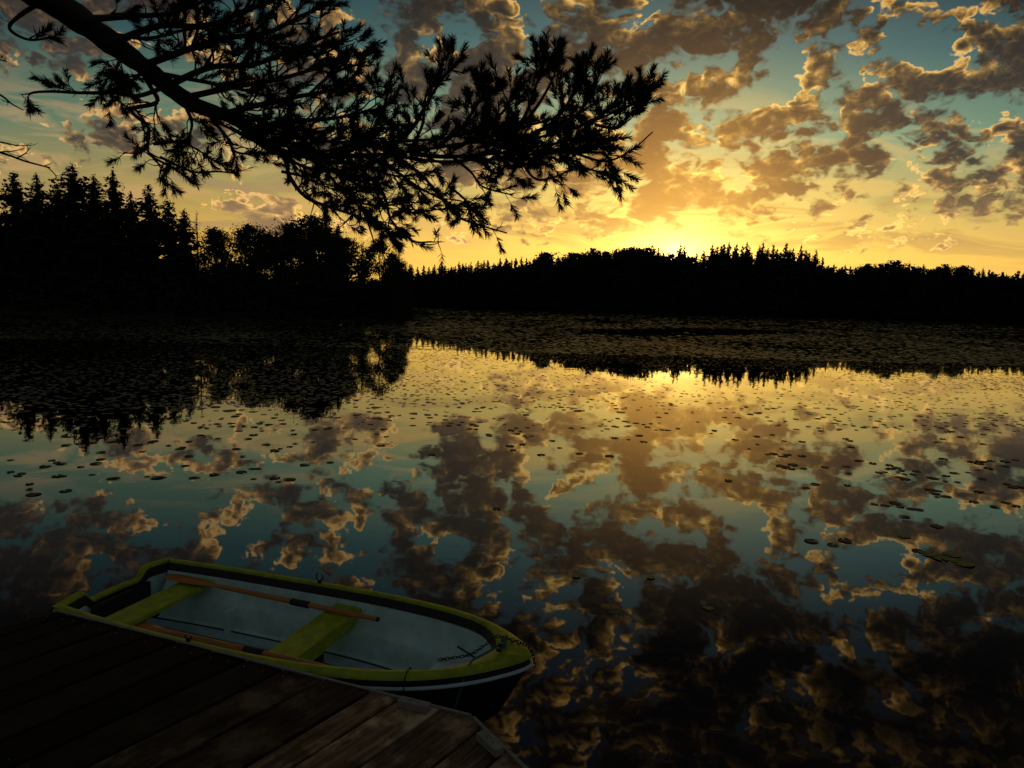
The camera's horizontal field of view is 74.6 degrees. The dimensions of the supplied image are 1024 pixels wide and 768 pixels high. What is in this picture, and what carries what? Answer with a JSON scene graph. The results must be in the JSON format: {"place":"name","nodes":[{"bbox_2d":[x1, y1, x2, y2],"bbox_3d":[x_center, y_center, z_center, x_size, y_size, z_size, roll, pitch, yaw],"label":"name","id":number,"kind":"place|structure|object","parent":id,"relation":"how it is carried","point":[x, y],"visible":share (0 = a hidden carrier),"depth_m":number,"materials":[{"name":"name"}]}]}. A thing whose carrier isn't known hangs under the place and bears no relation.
{"place":"outdoors","nodes":[
{"label":"outdoors","id":0,"kind":"place"},
{"bbox_2d":[0,304,1009,323],"bbox_3d":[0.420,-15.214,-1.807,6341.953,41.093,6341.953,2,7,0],"label":"ground","id":1,"kind":"structure","parent":0,"point":[227,315],"depth_m":84.65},
{"bbox_2d":[0,208,12,261],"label":"forest tree","id":2,"kind":"object","parent":1,"relation":"on","point":[6,218],"visible":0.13,"depth_m":91.52,"materials":[{"name":"black plant"}]},
{"bbox_2d":[1,207,15,302],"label":"forest tree","id":3,"kind":"object","parent":1,"relation":"on","point":[12,217],"visible":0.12,"depth_m":90.03,"materials":[{"name":"black plant"}]},
{"bbox_2d":[0,171,34,237],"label":"tall pine","id":4,"kind":"object","parent":1,"relation":"on","point":[13,196],"visible":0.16,"depth_m":94.50,"materials":[{"name":"black plant"}]},
{"bbox_2d":[9,172,50,297],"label":"spruce tree","id":5,"kind":"object","parent":1,"relation":"on","point":[36,187],"visible":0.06,"depth_m":93.16,"materials":[{"name":"black plant"}]},
{"bbox_2d":[15,181,66,272],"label":"pine tree","id":6,"kind":"object","parent":1,"relation":"on","point":[55,186],"visible":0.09,"depth_m":92.18,"materials":[{"name":"black plant"}]},
{"bbox_2d":[4,162,110,286],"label":"tall pine","id":7,"kind":"object","parent":1,"relation":"on","point":[72,207],"visible":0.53,"depth_m":90.42,"materials":[{"name":"black plant"}]},
{"bbox_2d":[59,174,107,256],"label":"spruce tree","id":8,"kind":"object","parent":1,"relation":"on","point":[97,188],"visible":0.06,"depth_m":94.19,"materials":[{"name":"black plant"}]},
{"bbox_2d":[65,167,140,305],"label":"spruce tree","id":9,"kind":"object","parent":1,"relation":"on","point":[107,232],"visible":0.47,"depth_m":89.85,"materials":[{"name":"black plant"}]},
{"bbox_2d":[103,191,142,293],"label":"spruce tree","id":10,"kind":"object","parent":1,"relation":"on","point":[130,195],"visible":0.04,"depth_m":92.33,"materials":[{"name":"black plant"}]},
{"bbox_2d":[94,184,169,307],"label":"spruce tree","id":11,"kind":"object","parent":1,"relation":"on","point":[143,228],"visible":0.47,"depth_m":89.17,"materials":[{"name":"black plant"}]},
{"bbox_2d":[133,198,196,300],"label":"pine tree","id":12,"kind":"object","parent":1,"relation":"on","point":[168,217],"visible":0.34,"depth_m":88.54,"materials":[{"name":"black plant"}]},
{"bbox_2d":[150,208,207,309],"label":"spruce tree","id":13,"kind":"object","parent":1,"relation":"on","point":[184,238],"visible":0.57,"depth_m":87.88,"materials":[{"name":"black plant"}]},
{"bbox_2d":[194,210,200,270],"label":"thin tree","id":14,"kind":"object","parent":1,"relation":"on","point":[195,230],"visible":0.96,"depth_m":88.41,"materials":[{"name":"black plant"}]},
{"bbox_2d":[186,226,243,306],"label":"birch tree","id":15,"kind":"object","parent":1,"relation":"on","point":[214,243],"visible":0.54,"depth_m":87.75,"materials":[{"name":"black plant"}]},
{"bbox_2d":[203,261,242,310],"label":"forest tree","id":16,"kind":"object","parent":1,"relation":"on","point":[222,306],"visible":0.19,"depth_m":87.50,"materials":[{"name":"black plant"}]},
{"bbox_2d":[195,221,273,309],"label":"birch tree","id":17,"kind":"object","parent":1,"relation":"on","point":[242,244],"visible":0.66,"depth_m":86.14,"materials":[{"name":"black plant"}]},
{"bbox_2d":[242,225,292,311],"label":"birch tree","id":18,"kind":"object","parent":1,"relation":"on","point":[263,237],"visible":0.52,"depth_m":86.64,"materials":[{"name":"black plant"}]},
{"bbox_2d":[244,222,334,312],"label":"leafy tree","id":19,"kind":"object","parent":1,"relation":"on","point":[283,290],"visible":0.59,"depth_m":86.62,"materials":[{"name":"black plant"}]},
{"bbox_2d":[253,212,360,313],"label":"leafy tree","id":20,"kind":"object","parent":1,"relation":"on","point":[287,251],"visible":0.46,"depth_m":87.37,"materials":[{"name":"black plant"}]},
{"bbox_2d":[285,222,360,316],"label":"leafy tree","id":21,"kind":"object","parent":1,"relation":"on","point":[330,247],"visible":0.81,"depth_m":87.34,"materials":[{"name":"black plant"}]},
{"bbox_2d":[0,0,670,276],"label":"pine tree","id":22,"kind":"object","parent":1,"relation":"on","point":[491,134],"visible":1,"depth_m":3.25,"materials":[{"name":"black plant"}]},
{"bbox_2d":[309,226,375,315],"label":"pine tree","id":23,"kind":"object","parent":1,"relation":"on","point":[354,297],"visible":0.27,"depth_m":91.21,"materials":[{"name":"black plant"}]},
{"bbox_2d":[329,237,379,314],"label":"leafy tree","id":24,"kind":"object","parent":1,"relation":"on","point":[365,269],"visible":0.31,"depth_m":93.20,"materials":[{"name":"black plant"}]},
{"bbox_2d":[351,243,375,313],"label":"thin spruce","id":25,"kind":"object","parent":1,"relation":"on","point":[363,305],"visible":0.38,"depth_m":95.95,"materials":[{"name":"black plant"}]},
{"bbox_2d":[359,237,409,315],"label":"open pine","id":26,"kind":"object","parent":1,"relation":"on","point":[382,269],"visible":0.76,"depth_m":97.59,"materials":[{"name":"black plant"}]},
{"bbox_2d":[377,251,409,318],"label":"leafy tree","id":27,"kind":"object","parent":1,"relation":"on","point":[395,260],"visible":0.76,"depth_m":99.11,"materials":[{"name":"black plant"}]},
{"bbox_2d":[393,258,414,317],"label":"leafy tree","id":28,"kind":"object","parent":1,"relation":"on","point":[404,267],"visible":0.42,"depth_m":102.74,"materials":[{"name":"black plant"}]},
{"bbox_2d":[408,267,415,284],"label":"spruce","id":29,"kind":"object","parent":1,"relation":"on","point":[412,270],"visible":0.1,"depth_m":327.69,"materials":[{"name":"black plant"}]},
{"bbox_2d":[459,263,464,276],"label":"spruce","id":30,"kind":"object","parent":1,"relation":"on","point":[462,268],"visible":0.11,"depth_m":318.34,"materials":[{"name":"black plant"}]},
{"bbox_2d":[465,262,473,273],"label":"spruce","id":31,"kind":"object","parent":1,"relation":"on","point":[470,269],"visible":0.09,"depth_m":313.91,"materials":[{"name":"black plant"}]},
{"bbox_2d":[479,260,486,277],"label":"spruce","id":32,"kind":"object","parent":1,"relation":"on","point":[483,267],"visible":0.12,"depth_m":310.25,"materials":[{"name":"black plant"}]},
{"bbox_2d":[513,258,517,268],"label":"pine","id":33,"kind":"object","parent":1,"relation":"on","point":[515,262],"visible":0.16,"depth_m":307.76,"materials":[{"name":"black plant"}]},
{"bbox_2d":[533,251,560,293],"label":"leafy tree","id":34,"kind":"object","parent":1,"relation":"on","point":[546,256],"visible":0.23,"depth_m":302.68,"materials":[{"name":"black plant"}]},
{"bbox_2d":[558,252,575,261],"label":"leafy tree","id":35,"kind":"object","parent":1,"relation":"on","point":[568,255],"visible":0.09,"depth_m":316.74,"materials":[{"name":"black plant"}]},
{"bbox_2d":[569,253,593,278],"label":"leafy tree","id":36,"kind":"object","parent":1,"relation":"on","point":[580,256],"visible":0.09,"depth_m":310.53,"materials":[{"name":"black plant"}]},
{"bbox_2d":[584,248,601,256],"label":"leafy tree","id":37,"kind":"object","parent":1,"relation":"on","point":[591,250],"visible":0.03,"depth_m":320.28,"materials":[{"name":"black plant"}]},
{"bbox_2d":[581,250,607,271],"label":"leafy tree","id":38,"kind":"object","parent":1,"relation":"on","point":[593,254],"visible":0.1,"depth_m":314.07,"materials":[{"name":"black plant"}]},
{"bbox_2d":[600,251,612,256],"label":"leafy tree","id":39,"kind":"object","parent":1,"relation":"on","point":[605,252],"visible":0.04,"depth_m":320.07,"materials":[{"name":"black plant"}]},
{"bbox_2d":[613,249,620,257],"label":"pine","id":40,"kind":"object","parent":1,"relation":"on","point":[615,251],"visible":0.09,"depth_m":313.30,"materials":[{"name":"black plant"}]},
{"bbox_2d":[607,248,628,255],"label":"leafy tree","id":41,"kind":"object","parent":1,"relation":"on","point":[620,252],"visible":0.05,"depth_m":318.72,"materials":[{"name":"black plant"}]},
{"bbox_2d":[618,247,640,258],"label":"leafy tree","id":42,"kind":"object","parent":1,"relation":"on","point":[631,249],"visible":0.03,"depth_m":319.32,"materials":[{"name":"black plant"}]},
{"bbox_2d":[622,244,654,283],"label":"leafy tree","id":43,"kind":"object","parent":1,"relation":"on","point":[636,254],"visible":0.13,"depth_m":315.78,"materials":[{"name":"black plant"}]},
{"bbox_2d":[636,245,662,266],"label":"leafy tree","id":44,"kind":"object","parent":1,"relation":"on","point":[651,254],"visible":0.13,"depth_m":318.84,"materials":[{"name":"black plant"}]},
{"bbox_2d":[666,253,674,262],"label":"leafy tree","id":45,"kind":"object","parent":1,"relation":"on","point":[671,257],"visible":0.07,"depth_m":335.83,"materials":[{"name":"black plant"}]},
{"bbox_2d":[673,243,684,297],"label":"spruce","id":46,"kind":"object","parent":1,"relation":"on","point":[679,252],"visible":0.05,"depth_m":321.16,"materials":[{"name":"black plant"}]},
{"bbox_2d":[683,246,687,257],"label":"spruce","id":47,"kind":"object","parent":1,"relation":"on","point":[684,252],"visible":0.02,"depth_m":324.15,"materials":[{"name":"black plant"}]},
{"bbox_2d":[368,253,1023,323],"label":"forest","id":48,"kind":"object","parent":1,"relation":"on","point":[617,284],"visible":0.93,"depth_m":312.75,"materials":[{"name":"black plant"}]},
{"bbox_2d":[694,253,703,279],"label":"spruce","id":49,"kind":"object","parent":1,"relation":"on","point":[697,261],"visible":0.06,"depth_m":322.74,"materials":[{"name":"black plant"}]},
{"bbox_2d":[696,249,720,315],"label":"spruce","id":50,"kind":"object","parent":1,"relation":"on","point":[704,260],"visible":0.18,"depth_m":323.98,"materials":[{"name":"black plant"}]},
{"bbox_2d":[707,243,717,272],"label":"spruce","id":51,"kind":"object","parent":1,"relation":"on","point":[712,255],"visible":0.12,"depth_m":326.62,"materials":[{"name":"black plant"}]},
{"bbox_2d":[725,243,735,275],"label":"spruce","id":52,"kind":"object","parent":1,"relation":"on","point":[729,247],"visible":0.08,"depth_m":327.27,"materials":[{"name":"black plant"}]},
{"bbox_2d":[713,244,749,313],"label":"spruce","id":53,"kind":"object","parent":1,"relation":"on","point":[724,250],"visible":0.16,"depth_m":324.98,"materials":[{"name":"black plant"}]},
{"bbox_2d":[729,244,749,315],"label":"spruce","id":54,"kind":"object","parent":1,"relation":"on","point":[735,255],"visible":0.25,"depth_m":324.88,"materials":[{"name":"black plant"}]},
{"bbox_2d":[738,245,743,262],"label":"spruce","id":55,"kind":"object","parent":1,"relation":"on","point":[742,250],"visible":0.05,"depth_m":330.77,"materials":[{"name":"black plant"}]},
{"bbox_2d":[738,242,757,315],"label":"spruce","id":56,"kind":"object","parent":1,"relation":"on","point":[745,258],"visible":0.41,"depth_m":325.07,"materials":[{"name":"black plant"}]},
{"bbox_2d":[738,247,758,315],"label":"spruce","id":57,"kind":"object","parent":1,"relation":"on","point":[753,261],"visible":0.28,"depth_m":325.66,"materials":[{"name":"black plant"}]},
{"bbox_2d":[752,244,774,316],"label":"spruce","id":58,"kind":"object","parent":1,"relation":"on","point":[758,254],"visible":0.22,"depth_m":327.12,"materials":[{"name":"black plant"}]},
{"bbox_2d":[753,242,775,316],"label":"spruce","id":59,"kind":"object","parent":1,"relation":"on","point":[762,257],"visible":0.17,"depth_m":326.49,"materials":[{"name":"black plant"}]},
{"bbox_2d":[769,244,779,314],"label":"spruce","id":60,"kind":"object","parent":1,"relation":"on","point":[773,255],"visible":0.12,"depth_m":332.25,"materials":[{"name":"black plant"}]},
{"bbox_2d":[765,248,786,316],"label":"spruce","id":61,"kind":"object","parent":1,"relation":"on","point":[767,258],"visible":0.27,"depth_m":327.15,"materials":[{"name":"black plant"}]},
{"bbox_2d":[775,248,781,260],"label":"spruce","id":62,"kind":"object","parent":1,"relation":"on","point":[777,255],"visible":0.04,"depth_m":337.04,"materials":[{"name":"black plant"}]},
{"bbox_2d":[787,248,803,317],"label":"spruce","id":63,"kind":"object","parent":1,"relation":"on","point":[793,254],"visible":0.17,"depth_m":333.30,"materials":[{"name":"black plant"}]},
{"bbox_2d":[779,243,812,311],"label":"spruce","id":64,"kind":"object","parent":1,"relation":"on","point":[785,254],"visible":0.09,"depth_m":337.59,"materials":[{"name":"black plant"}]},
{"bbox_2d":[789,246,819,317],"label":"spruce","id":65,"kind":"object","parent":1,"relation":"on","point":[800,258],"visible":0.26,"depth_m":333.49,"materials":[{"name":"black plant"}]},
{"bbox_2d":[803,250,811,266],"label":"spruce","id":66,"kind":"object","parent":1,"relation":"on","point":[805,258],"visible":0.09,"depth_m":341.30,"materials":[{"name":"black plant"}]},
{"bbox_2d":[806,253,813,266],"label":"spruce","id":67,"kind":"object","parent":1,"relation":"on","point":[809,255],"visible":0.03,"depth_m":342.32,"materials":[{"name":"black plant"}]},
{"bbox_2d":[811,250,824,271],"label":"spruce","id":68,"kind":"object","parent":1,"relation":"on","point":[815,260],"visible":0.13,"depth_m":341.21,"materials":[{"name":"black plant"}]},
{"bbox_2d":[819,257,826,277],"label":"spruce","id":69,"kind":"object","parent":1,"relation":"on","point":[823,263],"visible":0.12,"depth_m":339.40,"materials":[{"name":"black plant"}]},
{"bbox_2d":[853,266,872,275],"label":"leafy tree","id":70,"kind":"object","parent":1,"relation":"on","point":[860,270],"visible":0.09,"depth_m":338.51,"materials":[{"name":"black plant"}]},
{"bbox_2d":[859,263,881,272],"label":"leafy tree","id":71,"kind":"object","parent":1,"relation":"on","point":[870,269],"visible":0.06,"depth_m":343.84,"materials":[{"name":"black plant"}]},
{"bbox_2d":[869,264,880,277],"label":"spruce","id":72,"kind":"object","parent":1,"relation":"on","point":[874,271],"visible":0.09,"depth_m":333.44,"materials":[{"name":"black plant"}]},
{"bbox_2d":[871,263,887,276],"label":"leafy tree","id":73,"kind":"object","parent":1,"relation":"on","point":[882,268],"visible":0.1,"depth_m":341.64,"materials":[{"name":"black plant"}]},
{"bbox_2d":[879,260,915,278],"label":"leafy tree","id":74,"kind":"object","parent":1,"relation":"on","point":[894,265],"visible":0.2,"depth_m":333.00,"materials":[{"name":"black plant"}]},
{"bbox_2d":[905,263,912,278],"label":"pine","id":75,"kind":"object","parent":1,"relation":"on","point":[908,269],"visible":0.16,"depth_m":332.44,"materials":[{"name":"black plant"}]},
{"bbox_2d":[909,266,922,273],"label":"leafy tree","id":76,"kind":"object","parent":1,"relation":"on","point":[916,269],"visible":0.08,"depth_m":333.93,"materials":[{"name":"black plant"}]},
{"bbox_2d":[921,264,927,274],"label":"spruce","id":77,"kind":"object","parent":1,"relation":"on","point":[923,270],"visible":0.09,"depth_m":331.64,"materials":[{"name":"black plant"}]},
{"bbox_2d":[932,264,956,279],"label":"leafy tree","id":78,"kind":"object","parent":1,"relation":"on","point":[944,271],"visible":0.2,"depth_m":327.49,"materials":[{"name":"black plant"}]},
{"bbox_2d":[949,265,977,282],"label":"leafy tree","id":79,"kind":"object","parent":1,"relation":"on","point":[966,271],"visible":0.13,"depth_m":318.93,"materials":[{"name":"black plant"}]},
{"bbox_2d":[0,307,1023,767],"bbox_3d":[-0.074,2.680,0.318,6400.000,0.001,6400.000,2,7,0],"label":"lake","id":80,"kind":"structure","parent":0,"point":[876,643],"depth_m":9.10,"materials":[{"name":"blue liquid"}]},
{"bbox_2d":[25,493,40,495],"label":"lily pad","id":81,"kind":"object","parent":80,"relation":"on","point":[31,494],"visible":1,"depth_m":8.96,"materials":[{"name":"green plant"}]},
{"bbox_2d":[106,477,120,479],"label":"lily pad","id":82,"kind":"object","parent":80,"relation":"on","point":[111,478],"visible":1,"depth_m":9.84,"materials":[{"name":"green plant"}]},
{"bbox_2d":[0,609,527,767],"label":"dock","id":83,"kind":"object","parent":80,"relation":"in","point":[78,691],"visible":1,"depth_m":3.49,"materials":[{"name":"brown wood"}]},
{"bbox_2d":[51,557,533,722],"bbox_3d":[-1.506,1.845,4.646,3.457,0.759,1.177,4,7,19],"label":"rowing boat","id":84,"kind":"object","parent":80,"relation":"on","point":[395,643],"visible":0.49,"depth_m":4.83,"materials":[{"name":"green paint"}]},
{"bbox_2d":[134,621,329,665],"bbox_3d":[-1.942,1.712,4.439,1.974,0.052,0.120,1,6,24],"label":"oar","id":85,"kind":"object","parent":84,"relation":"on","point":[206,640],"visible":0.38,"depth_m":4.40,"materials":[{"name":"brown wood"}]},
{"bbox_2d":[164,574,379,621],"bbox_3d":[-1.867,1.608,5.096,1.964,0.051,0.120,4,7,19],"label":"oar","id":86,"kind":"object","parent":84,"relation":"on","point":[202,582],"visible":1,"depth_m":5.06,"materials":[{"name":"brown wood"}]},
{"bbox_2d":[402,666,411,695],"bbox_3d":[-0.605,1.726,3.887,0.011,0.150,0.124,3,7,14],"label":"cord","id":87,"kind":"object","parent":84,"relation":"hanging from","point":[410,668],"visible":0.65,"depth_m":3.85,"materials":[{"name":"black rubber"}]},
{"bbox_2d":[453,638,505,708],"bbox_3d":[-0.224,1.836,3.984,0.497,0.529,0.074,-5,9,-43],"label":"mooring rope","id":88,"kind":"object","parent":84,"relation":"attached to","point":[503,644],"visible":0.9,"depth_m":3.98,"materials":[{"name":"fabric"}]},
{"bbox_2d":[437,634,535,667],"bbox_3d":[-0.154,1.694,4.245,0.687,0.254,0.089,5,7,25],"label":"chain","id":89,"kind":"object","parent":84,"relation":"on","point":[510,639],"visible":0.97,"depth_m":4.25,"materials":[{"name":"metal"}]},
{"bbox_2d":[0,308,1023,431],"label":"lily pads","id":90,"kind":"object","parent":80,"relation":"on","point":[24,335],"visible":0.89,"depth_m":39.89,"materials":[{"name":"plant"}]},
{"bbox_2d":[703,606,713,609],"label":"lily pad","id":91,"kind":"object","parent":80,"relation":"on","point":[707,607],"visible":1,"depth_m":6.12,"materials":[{"name":"green plant"}]},
{"bbox_2d":[804,539,818,542],"bbox_3d":[3.561,1.860,7.979,0.170,0.005,0.157,0,6,2],"label":"lily pad","id":92,"kind":"object","parent":80,"relation":"on","point":[810,540],"visible":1,"depth_m":7.98,"materials":[{"name":"green plant"}]},
{"bbox_2d":[827,543,838,546],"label":"lily pad","id":93,"kind":"object","parent":80,"relation":"on","point":[832,545],"visible":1,"depth_m":7.86,"materials":[{"name":"green plant"}]},
{"bbox_2d":[838,538,851,541],"bbox_3d":[3.980,1.866,8.036,0.154,0.004,0.166,1,7,5],"label":"lily pad","id":94,"kind":"object","parent":80,"relation":"on","point":[845,540],"visible":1,"depth_m":8.02,"materials":[{"name":"green plant"}]},
{"bbox_2d":[889,501,902,503],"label":"lily pad","id":95,"kind":"object","parent":80,"relation":"on","point":[893,502],"visible":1,"depth_m":9.70,"materials":[{"name":"green plant"}]},
{"bbox_2d":[897,534,909,537],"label":"lily pad","id":96,"kind":"object","parent":80,"relation":"on","point":[904,536],"visible":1,"depth_m":8.27,"materials":[{"name":"green plant"}]},
{"bbox_2d":[911,548,926,553],"bbox_3d":[4.685,1.925,7.733,0.149,0.006,0.162,-2,10,-19],"label":"lily pad","id":97,"kind":"object","parent":80,"relation":"on","point":[915,550],"visible":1,"depth_m":7.76,"materials":[{"name":"green plant"}]},
{"bbox_2d":[918,551,936,555],"bbox_3d":[4.746,1.932,7.660,0.191,0.005,0.177,2,5,1],"label":"lily pad","id":98,"kind":"object","parent":80,"relation":"on","point":[930,553],"visible":1,"depth_m":7.67,"materials":[{"name":"green plant"}]},
{"bbox_2d":[930,524,943,527],"bbox_3d":[5.484,1.835,8.671,0.147,0.006,0.158,-1,7,-30],"label":"lily pad","id":99,"kind":"object","parent":80,"relation":"on","point":[935,525],"visible":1,"depth_m":8.68,"materials":[{"name":"green plant"}]},
{"bbox_2d":[930,554,949,560],"bbox_3d":[4.804,1.947,7.548,0.192,0.005,0.206,2,7,3],"label":"lily pad","id":100,"kind":"object","parent":80,"relation":"on","point":[939,557],"visible":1,"depth_m":7.55,"materials":[{"name":"green plant"}]},
{"bbox_2d":[942,552,960,556],"bbox_3d":[5.013,1.942,7.660,0.190,0.005,0.177,0,6,-19],"label":"lily pad","id":101,"kind":"object","parent":80,"relation":"on","point":[954,554],"visible":1,"depth_m":7.66,"materials":[{"name":"green plant"}]},
{"bbox_2d":[951,560,974,565],"bbox_3d":[4.968,1.971,7.392,0.223,0.007,0.207,1,5,11],"label":"lily pad","id":102,"kind":"object","parent":80,"relation":"on","point":[962,563],"visible":1,"depth_m":7.39,"materials":[{"name":"green plant"}]},
{"bbox_2d":[0,0,1023,283],"label":"sky","id":103,"kind":"structure","parent":0,"point":[853,133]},
{"bbox_2d":[709,246,743,315],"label":"spruce","id":104,"kind":"object","parent":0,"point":[716,252],"visible":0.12,"depth_m":326.07,"materials":[{"name":"black plant"}]}
]}

